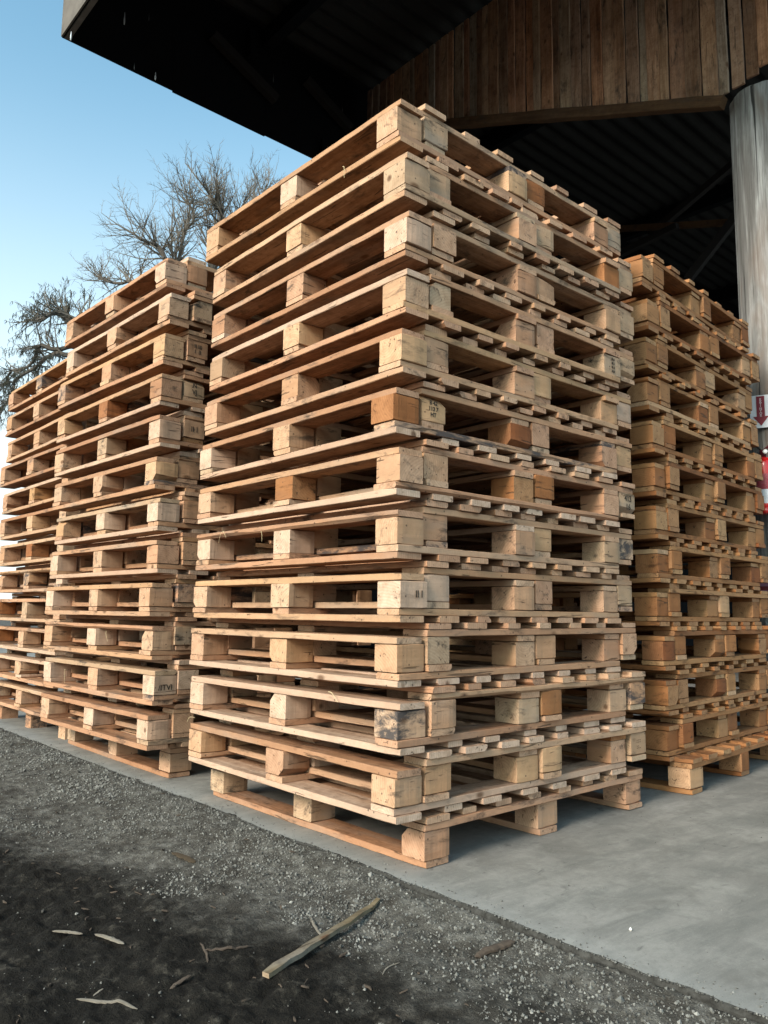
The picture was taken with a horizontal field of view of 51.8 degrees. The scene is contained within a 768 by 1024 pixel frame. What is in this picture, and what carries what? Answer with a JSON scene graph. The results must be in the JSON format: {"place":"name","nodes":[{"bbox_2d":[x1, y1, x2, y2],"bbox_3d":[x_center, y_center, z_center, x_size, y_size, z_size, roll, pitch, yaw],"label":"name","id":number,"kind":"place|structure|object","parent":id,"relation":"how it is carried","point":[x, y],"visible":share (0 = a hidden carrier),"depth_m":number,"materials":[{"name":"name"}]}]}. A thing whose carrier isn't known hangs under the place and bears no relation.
{"place":"outdoors","nodes":[
{"label":"outdoors","id":0,"kind":"place"},
{"bbox_2d":[0,0,311,598],"label":"sky","id":1,"kind":"structure","parent":0,"point":[75,122],"materials":[{"name":"blue"}]},
{"bbox_2d":[0,620,767,1023],"bbox_3d":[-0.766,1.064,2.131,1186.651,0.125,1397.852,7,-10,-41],"label":"ground","id":2,"kind":"structure","parent":0,"point":[226,980],"depth_m":1.90,"materials":[{"name":"grey gravel"}]},
{"bbox_2d":[0,140,284,429],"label":"bare tree","id":3,"kind":"object","parent":2,"relation":"on","point":[61,311],"visible":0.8,"depth_m":14.83,"materials":[{"name":"brown plant"}]},
{"bbox_2d":[0,644,767,1023],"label":"concrete floor","id":4,"kind":"structure","parent":0,"point":[666,884],"depth_m":2.30,"materials":[{"name":"grey concrete"}]},
{"bbox_2d":[0,699,67,739],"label":"wooden pallet","id":5,"kind":"object","parent":4,"relation":"on","point":[32,721],"visible":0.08,"depth_m":4.93,"materials":[{"name":"brown wood"}]},
{"bbox_2d":[0,679,137,717],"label":"wooden pallet","id":6,"kind":"object","parent":5,"relation":"on","point":[26,698],"visible":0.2,"depth_m":4.90,"materials":[{"name":"brown wood"}]},
{"bbox_2d":[7,679,92,702],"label":"wooden pallet","id":7,"kind":"object","parent":6,"relation":"on","point":[12,691],"visible":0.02,"depth_m":5.00,"materials":[{"name":"brown wood"}]},
{"bbox_2d":[0,653,110,687],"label":"wooden pallet","id":8,"kind":"object","parent":7,"relation":"on","point":[26,669],"visible":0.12,"depth_m":4.89,"materials":[{"name":"brown wood"}]},
{"bbox_2d":[7,649,110,673],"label":"wooden pallet","id":9,"kind":"object","parent":8,"relation":"on","point":[24,653],"visible":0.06,"depth_m":4.97,"materials":[{"name":"brown wood"}]},
{"bbox_2d":[0,626,73,654],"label":"wooden pallet","id":10,"kind":"object","parent":9,"relation":"on","point":[29,639],"visible":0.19,"depth_m":4.93,"materials":[{"name":"brown wood"}]},
{"bbox_2d":[10,621,109,645],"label":"wooden pallet","id":11,"kind":"object","parent":10,"relation":"on","point":[27,624],"visible":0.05,"depth_m":5.36,"materials":[{"name":"brown wood"}]},
{"bbox_2d":[0,599,138,622],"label":"wooden pallet","id":12,"kind":"object","parent":11,"relation":"on","point":[32,610],"visible":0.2,"depth_m":4.96,"materials":[{"name":"brown wood"}]},
{"bbox_2d":[12,592,138,614],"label":"wooden pallet","id":13,"kind":"object","parent":12,"relation":"on","point":[24,596],"visible":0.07,"depth_m":5.38,"materials":[{"name":"brown wood"}]},
{"bbox_2d":[0,568,139,592],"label":"wooden pallet","id":14,"kind":"object","parent":13,"relation":"on","point":[34,580],"visible":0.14,"depth_m":4.99,"materials":[{"name":"brown wood"}]},
{"bbox_2d":[16,564,55,587],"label":"wooden pallet","id":15,"kind":"object","parent":14,"relation":"on","point":[51,582],"visible":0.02,"depth_m":5.23,"materials":[{"name":"brown wood"}]},
{"bbox_2d":[0,537,82,566],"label":"wooden pallet","id":16,"kind":"object","parent":15,"relation":"on","point":[37,552],"visible":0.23,"depth_m":5.01,"materials":[{"name":"brown wood"}]},
{"bbox_2d":[17,534,84,560],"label":"wooden pallet","id":17,"kind":"object","parent":16,"relation":"on","point":[52,547],"visible":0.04,"depth_m":5.19,"materials":[{"name":"brown wood"}]},
{"bbox_2d":[0,508,78,540],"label":"wooden pallet","id":18,"kind":"object","parent":17,"relation":"on","point":[38,524],"visible":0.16,"depth_m":5.04,"materials":[{"name":"brown wood"}]},
{"bbox_2d":[19,507,58,532],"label":"wooden pallet","id":19,"kind":"object","parent":18,"relation":"on","point":[53,521],"depth_m":5.08,"materials":[{"name":"brown wood"}]},
{"bbox_2d":[2,477,80,515],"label":"wooden pallet","id":20,"kind":"object","parent":19,"relation":"on","point":[40,495],"visible":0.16,"depth_m":5.08,"materials":[{"name":"brown wood"}]},
{"bbox_2d":[22,488,55,505],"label":"wooden pallet","id":21,"kind":"object","parent":20,"relation":"on","point":[26,500],"visible":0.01,"depth_m":5.50,"materials":[{"name":"brown wood"}]},
{"bbox_2d":[0,444,70,488],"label":"wooden pallet","id":22,"kind":"object","parent":21,"relation":"on","point":[36,466],"visible":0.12,"depth_m":5.09,"materials":[{"name":"brown wood"}]},
{"bbox_2d":[67,717,296,777],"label":"wooden pallet","id":23,"kind":"object","parent":4,"relation":"on","point":[173,761],"visible":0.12,"depth_m":3.79,"materials":[{"name":"brown wood"}]},
{"bbox_2d":[40,692,282,750],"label":"wooden pallet","id":24,"kind":"object","parent":23,"relation":"on","point":[153,731],"visible":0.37,"depth_m":3.80,"materials":[{"name":"brown wood"}]},
{"bbox_2d":[64,687,371,737],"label":"wooden pallet","id":25,"kind":"object","parent":24,"relation":"on","point":[179,713],"visible":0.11,"depth_m":3.53,"materials":[{"name":"brown wood"}]},
{"bbox_2d":[43,657,300,705],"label":"wooden pallet","id":26,"kind":"object","parent":25,"relation":"on","point":[159,684],"visible":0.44,"depth_m":3.81,"materials":[{"name":"brown wood"}]},
{"bbox_2d":[65,651,294,693],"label":"wooden pallet","id":27,"kind":"object","parent":26,"relation":"on","point":[186,671],"visible":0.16,"depth_m":3.85,"materials":[{"name":"brown wood"}]},
{"bbox_2d":[43,622,355,659],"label":"wooden pallet","id":28,"kind":"object","parent":27,"relation":"on","point":[157,640],"visible":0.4,"depth_m":3.85,"materials":[{"name":"brown wood"}]},
{"bbox_2d":[66,615,370,649],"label":"wooden pallet","id":29,"kind":"object","parent":28,"relation":"on","point":[182,626],"visible":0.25,"depth_m":3.90,"materials":[{"name":"brown wood"}]},
{"bbox_2d":[45,583,354,616],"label":"wooden pallet","id":30,"kind":"object","parent":29,"relation":"on","point":[156,598],"visible":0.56,"depth_m":3.86,"materials":[{"name":"brown wood"}]},
{"bbox_2d":[67,574,371,607],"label":"wooden pallet","id":31,"kind":"object","parent":30,"relation":"on","point":[183,586],"visible":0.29,"depth_m":3.88,"materials":[{"name":"brown wood"}]},
{"bbox_2d":[50,540,272,578],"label":"wooden pallet","id":32,"kind":"object","parent":31,"relation":"on","point":[162,558],"visible":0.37,"depth_m":3.86,"materials":[{"name":"brown wood"}]},
{"bbox_2d":[74,532,273,571],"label":"wooden pallet","id":33,"kind":"object","parent":32,"relation":"on","point":[187,545],"visible":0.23,"depth_m":3.91,"materials":[{"name":"brown wood"}]},
{"bbox_2d":[55,498,264,545],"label":"wooden pallet","id":34,"kind":"object","parent":33,"relation":"on","point":[163,516],"visible":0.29,"depth_m":3.85,"materials":[{"name":"brown wood"}]},
{"bbox_2d":[78,491,272,536],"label":"wooden pallet","id":35,"kind":"object","parent":34,"relation":"on","point":[189,505],"visible":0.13,"depth_m":3.89,"materials":[{"name":"brown wood"}]},
{"bbox_2d":[53,456,274,512],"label":"wooden pallet","id":36,"kind":"object","parent":35,"relation":"on","point":[161,475],"visible":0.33,"depth_m":3.95,"materials":[{"name":"brown wood"}]},
{"bbox_2d":[79,451,275,500],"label":"wooden pallet","id":37,"kind":"object","parent":36,"relation":"on","point":[188,463],"visible":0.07,"depth_m":3.71,"materials":[{"name":"brown wood"}]},
{"bbox_2d":[54,415,308,481],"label":"wooden pallet","id":38,"kind":"object","parent":37,"relation":"on","point":[164,431],"visible":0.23,"depth_m":3.94,"materials":[{"name":"brown wood"}]},
{"bbox_2d":[81,411,223,471],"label":"wooden pallet","id":39,"kind":"object","parent":38,"relation":"on","point":[193,427],"visible":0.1,"depth_m":3.73,"materials":[{"name":"beige wood"}]},
{"bbox_2d":[57,373,272,445],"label":"wooden pallet","id":40,"kind":"object","parent":39,"relation":"on","point":[163,390],"visible":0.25,"depth_m":3.93,"materials":[{"name":"brown wood"}]},
{"bbox_2d":[82,370,224,429],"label":"wooden pallet","id":41,"kind":"object","parent":40,"relation":"on","point":[195,387],"visible":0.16,"depth_m":3.74,"materials":[{"name":"brown wood"}]},
{"bbox_2d":[57,333,218,411],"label":"wooden pallet","id":42,"kind":"object","parent":41,"relation":"on","point":[164,351],"visible":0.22,"depth_m":3.96,"materials":[{"name":"yellow wood"}]},
{"bbox_2d":[84,330,274,400],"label":"wooden pallet","id":43,"kind":"object","parent":42,"relation":"on","point":[198,349],"visible":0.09,"depth_m":3.74,"materials":[{"name":"brown wood"}]},
{"bbox_2d":[66,293,217,378],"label":"wooden pallet","id":44,"kind":"object","parent":43,"relation":"on","point":[168,313],"visible":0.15,"depth_m":3.95,"materials":[{"name":"brown wood"}]},
{"bbox_2d":[93,290,225,358],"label":"wooden pallet","id":45,"kind":"object","parent":44,"relation":"on","point":[203,309],"visible":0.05,"depth_m":3.75,"materials":[{"name":"brown wood"}]},
{"bbox_2d":[65,258,213,348],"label":"wooden pallet","id":46,"kind":"object","parent":45,"relation":"on","point":[165,277],"visible":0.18,"depth_m":4.05,"materials":[{"name":"brown wood"}]},
{"bbox_2d":[210,755,642,868],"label":"wooden pallet","id":47,"kind":"object","parent":4,"relation":"on","point":[423,842],"visible":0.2,"depth_m":2.70,"materials":[{"name":"brown wood"}]},
{"bbox_2d":[188,721,625,824],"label":"wooden pallet","id":48,"kind":"object","parent":47,"relation":"on","point":[395,790],"visible":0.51,"depth_m":2.65,"materials":[{"name":"brown wood"}]},
{"bbox_2d":[219,708,645,802],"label":"wooden pallet","id":49,"kind":"object","parent":48,"relation":"on","point":[432,762],"visible":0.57,"depth_m":2.68,"materials":[{"name":"brown wood"}]},
{"bbox_2d":[189,675,625,755],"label":"wooden pallet","id":50,"kind":"object","parent":49,"relation":"on","point":[398,728],"visible":0.63,"depth_m":2.68,"materials":[{"name":"brown wood"}]},
{"bbox_2d":[220,668,644,736],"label":"wooden pallet","id":51,"kind":"object","parent":50,"relation":"on","point":[442,705],"visible":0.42,"depth_m":2.74,"materials":[{"name":"brown wood"}]},
{"bbox_2d":[189,628,620,687],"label":"wooden pallet","id":52,"kind":"object","parent":51,"relation":"on","point":[398,656],"visible":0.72,"depth_m":2.71,"materials":[{"name":"brown wood"}]},
{"bbox_2d":[216,618,636,671],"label":"wooden pallet","id":53,"kind":"object","parent":52,"relation":"on","point":[438,655],"visible":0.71,"depth_m":2.79,"materials":[{"name":"brown wood"}]},
{"bbox_2d":[193,573,620,622],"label":"wooden pallet","id":54,"kind":"object","parent":53,"relation":"on","point":[401,597],"visible":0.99,"depth_m":2.75,"materials":[{"name":"yellow wood"}]},
{"bbox_2d":[217,561,631,611],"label":"wooden pallet","id":55,"kind":"object","parent":54,"relation":"on","point":[439,577],"visible":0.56,"depth_m":2.82,"materials":[{"name":"brown wood"}]},
{"bbox_2d":[196,510,619,573],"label":"wooden pallet","id":56,"kind":"object","parent":55,"relation":"on","point":[398,536],"visible":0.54,"depth_m":2.76,"materials":[{"name":"brown wood"}]},
{"bbox_2d":[222,500,632,565],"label":"wooden pallet","id":57,"kind":"object","parent":56,"relation":"on","point":[440,519],"visible":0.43,"depth_m":2.85,"materials":[{"name":"brown wood"}]},
{"bbox_2d":[197,447,619,527],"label":"wooden pallet","id":58,"kind":"object","parent":57,"relation":"on","point":[399,474],"visible":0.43,"depth_m":2.77,"materials":[{"name":"brown wood"}]},
{"bbox_2d":[226,439,634,520],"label":"wooden pallet","id":59,"kind":"object","parent":58,"relation":"on","point":[443,463],"visible":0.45,"depth_m":2.87,"materials":[{"name":"brown wood"}]},
{"bbox_2d":[200,387,616,490],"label":"wooden pallet","id":60,"kind":"object","parent":59,"relation":"on","point":[394,415],"visible":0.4,"depth_m":2.80,"materials":[{"name":"brown wood"}]},
{"bbox_2d":[235,381,631,474],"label":"wooden pallet","id":61,"kind":"object","parent":60,"relation":"on","point":[463,409],"visible":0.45,"depth_m":2.89,"materials":[{"name":"brown wood"}]},
{"bbox_2d":[204,328,618,447],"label":"wooden pallet","id":62,"kind":"object","parent":61,"relation":"on","point":[401,353],"visible":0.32,"depth_m":2.82,"materials":[{"name":"brown wood"}]},
{"bbox_2d":[240,324,630,431],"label":"wooden pallet","id":63,"kind":"object","parent":62,"relation":"on","point":[464,353],"visible":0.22,"depth_m":2.91,"materials":[{"name":"brown wood"}]},
{"bbox_2d":[210,268,620,400],"bbox_3d":[0.114,-0.576,3.276,1.207,0.148,1.229,7,-9,-41],"label":"wooden pallet","id":64,"kind":"object","parent":63,"relation":"on","point":[402,296],"visible":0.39,"depth_m":2.83,"materials":[{"name":"brown wood"}]},
{"bbox_2d":[244,268,634,404],"bbox_3d":[0.195,-0.603,3.364,1.208,0.148,1.220,7,-10,-41],"label":"wooden pallet","id":65,"kind":"object","parent":64,"relation":"on","point":[469,301],"visible":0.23,"depth_m":2.90,"materials":[{"name":"brown wood"}]},
{"bbox_2d":[211,210,620,373],"bbox_3d":[0.118,-0.760,3.300,1.204,0.148,1.225,7,-10,-41],"label":"wooden pallet","id":66,"kind":"object","parent":65,"relation":"on","point":[402,241],"visible":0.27,"depth_m":2.85,"materials":[{"name":"brown wood"}]},
{"bbox_2d":[246,210,633,345],"bbox_3d":[0.203,-0.792,3.382,1.203,0.148,1.221,7,-10,-41],"label":"wooden pallet","id":67,"kind":"object","parent":66,"relation":"on","point":[449,244],"visible":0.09,"depth_m":2.92,"materials":[{"name":"brown wood"}]},
{"bbox_2d":[212,152,620,314],"bbox_3d":[0.119,-0.949,3.308,1.205,0.148,1.220,7,-10,-41],"label":"wooden pallet","id":68,"kind":"object","parent":67,"relation":"on","point":[401,183],"visible":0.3,"depth_m":2.85,"materials":[{"name":"brown wood"}]},
{"bbox_2d":[246,155,632,302],"bbox_3d":[0.197,-0.980,3.394,1.208,0.148,1.225,7,-10,-41],"label":"wooden pallet","id":69,"kind":"object","parent":68,"relation":"on","point":[465,193],"visible":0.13,"depth_m":2.90,"materials":[{"name":"brown wood"}]},
{"bbox_2d":[206,98,607,266],"bbox_3d":[0.088,-1.134,3.345,1.204,0.148,1.223,7,-10,-42],"label":"wooden pallet","id":70,"kind":"object","parent":69,"relation":"on","point":[392,132],"visible":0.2,"depth_m":2.88,"materials":[{"name":"brown wood"}]},
{"bbox_2d":[239,103,620,258],"bbox_3d":[0.168,-1.166,3.437,1.203,0.148,1.220,7,-10,-42],"label":"wooden pallet","id":71,"kind":"object","parent":70,"relation":"on","point":[465,147],"visible":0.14,"depth_m":2.91,"materials":[{"name":"brown wood"}]},
{"bbox_2d":[320,139,739,688],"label":"dark side wall","id":72,"kind":"structure","parent":4,"relation":"on","point":[324,144],"depth_m":11.29,"materials":[{"name":"black"}]},
{"bbox_2d":[61,0,767,324],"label":"shed roof","id":73,"kind":"structure","parent":72,"relation":"on","point":[324,61],"depth_m":7.47,"materials":[{"name":"brown wood"}]},
{"bbox_2d":[614,160,734,280],"bbox_3d":[3.084,-3.048,8.727,0.282,1.339,1.890,7,-10,-41],"label":"roof truss","id":74,"kind":"object","parent":73,"relation":"attached to","point":[666,225],"visible":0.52,"depth_m":8.50,"materials":[{"name":"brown wood"}]},
{"bbox_2d":[562,710,767,794],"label":"wooden pallet","id":75,"kind":"object","parent":4,"relation":"on","point":[685,771],"visible":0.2,"depth_m":3.56,"materials":[{"name":"orange wood"}]},
{"bbox_2d":[577,705,767,761],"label":"wooden pallet","id":76,"kind":"object","parent":75,"relation":"on","point":[662,743],"visible":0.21,"depth_m":3.71,"materials":[{"name":"orange wood"}]},
{"bbox_2d":[467,697,767,748],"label":"wooden pallet","id":77,"kind":"object","parent":76,"relation":"on","point":[687,726],"visible":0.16,"depth_m":3.70,"materials":[{"name":"orange wood"}]},
{"bbox_2d":[560,669,767,715],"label":"wooden pallet","id":78,"kind":"object","parent":77,"relation":"on","point":[661,696],"visible":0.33,"depth_m":3.74,"materials":[{"name":"orange wood"}]},
{"bbox_2d":[565,660,767,703],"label":"wooden pallet","id":79,"kind":"object","parent":78,"relation":"on","point":[680,676],"visible":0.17,"depth_m":3.75,"materials":[{"name":"orange wood"}]},
{"bbox_2d":[449,631,766,670],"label":"wooden pallet","id":80,"kind":"object","parent":79,"relation":"on","point":[658,653],"visible":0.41,"depth_m":3.78,"materials":[{"name":"orange wood"}]},
{"bbox_2d":[564,625,767,659],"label":"wooden pallet","id":81,"kind":"object","parent":80,"relation":"on","point":[679,633],"visible":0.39,"depth_m":3.81,"materials":[{"name":"brown wood"}]},
{"bbox_2d":[449,592,761,625],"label":"wooden pallet","id":82,"kind":"object","parent":81,"relation":"on","point":[651,608],"visible":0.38,"depth_m":3.81,"materials":[{"name":"orange wood"}]},
{"bbox_2d":[471,583,767,617],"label":"wooden pallet","id":83,"kind":"object","parent":82,"relation":"on","point":[674,592],"visible":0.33,"depth_m":3.82,"materials":[{"name":"orange wood"}]},
{"bbox_2d":[550,549,759,590],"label":"wooden pallet","id":84,"kind":"object","parent":83,"relation":"on","point":[652,566],"visible":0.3,"depth_m":3.79,"materials":[{"name":"brown wood"}]},
{"bbox_2d":[550,541,767,582],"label":"wooden pallet","id":85,"kind":"object","parent":84,"relation":"on","point":[677,552],"visible":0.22,"depth_m":3.86,"materials":[{"name":"orange wood"}]},
{"bbox_2d":[551,506,757,554],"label":"wooden pallet","id":86,"kind":"object","parent":85,"relation":"on","point":[649,524],"visible":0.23,"depth_m":3.82,"materials":[{"name":"orange wood"}]},
{"bbox_2d":[570,499,765,548],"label":"wooden pallet","id":87,"kind":"object","parent":86,"relation":"on","point":[675,511],"visible":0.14,"depth_m":3.88,"materials":[{"name":"orange wood"}]},
{"bbox_2d":[552,463,754,518],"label":"wooden pallet","id":88,"kind":"object","parent":87,"relation":"on","point":[648,480],"visible":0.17,"depth_m":3.77,"materials":[{"name":"orange wood"}]},
{"bbox_2d":[613,457,763,514],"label":"wooden pallet","id":89,"kind":"object","parent":88,"relation":"on","point":[676,473],"visible":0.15,"depth_m":3.90,"materials":[{"name":"orange wood"}]},
{"bbox_2d":[572,420,755,485],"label":"wooden pallet","id":90,"kind":"object","parent":89,"relation":"on","point":[646,439],"visible":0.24,"depth_m":3.78,"materials":[{"name":"orange wood"}]},
{"bbox_2d":[564,416,762,480],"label":"wooden pallet","id":91,"kind":"object","parent":90,"relation":"on","point":[683,433],"visible":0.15,"depth_m":3.88,"materials":[{"name":"orange wood"}]},
{"bbox_2d":[553,377,751,455],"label":"wooden pallet","id":92,"kind":"object","parent":91,"relation":"on","point":[642,392],"visible":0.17,"depth_m":3.79,"materials":[{"name":"orange wood"}]},
{"bbox_2d":[625,373,758,447],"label":"wooden pallet","id":93,"kind":"object","parent":92,"relation":"on","point":[668,394],"visible":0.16,"depth_m":3.90,"materials":[{"name":"orange wood"}]},
{"bbox_2d":[551,337,746,418],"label":"wooden pallet","id":94,"kind":"object","parent":93,"relation":"on","point":[643,350],"visible":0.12,"depth_m":3.86,"materials":[{"name":"orange wood"}]},
{"bbox_2d":[562,335,751,414],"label":"wooden pallet","id":95,"kind":"object","parent":94,"relation":"on","point":[672,356],"visible":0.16,"depth_m":3.96,"materials":[{"name":"orange wood"}]},
{"bbox_2d":[555,299,750,392],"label":"wooden pallet","id":96,"kind":"object","parent":95,"relation":"on","point":[695,345],"visible":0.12,"depth_m":3.91,"materials":[{"name":"orange wood"}]},
{"bbox_2d":[558,296,759,383],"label":"wooden pallet","id":97,"kind":"object","parent":96,"relation":"on","point":[674,321],"visible":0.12,"depth_m":4.00,"materials":[{"name":"orange wood"}]},
{"bbox_2d":[612,254,740,346],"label":"wooden pallet","id":98,"kind":"object","parent":97,"relation":"on","point":[641,269],"visible":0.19,"depth_m":3.73,"materials":[{"name":"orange wood"}]},
{"bbox_2d":[557,254,749,347],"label":"wooden pallet","id":99,"kind":"object","parent":98,"relation":"on","point":[668,280],"visible":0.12,"depth_m":3.96,"materials":[{"name":"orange wood"}]},
{"bbox_3d":[2.306,1.321,4.527,0.440,0.055,0.480,-2,-8,19],"label":"pole footing","id":100,"kind":"object","parent":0,"visible":0},
{"bbox_2d":[729,80,767,725],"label":"timber pole","id":101,"kind":"object","parent":100,"relation":"on","point":[748,108],"visible":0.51,"depth_m":4.86,"materials":[{"name":"grey wood"}]},
{"bbox_2d":[367,0,767,129],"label":"board wall","id":102,"kind":"structure","parent":101,"relation":"attached to","point":[560,35],"depth_m":5.94,"materials":[{"name":"brown wood"}]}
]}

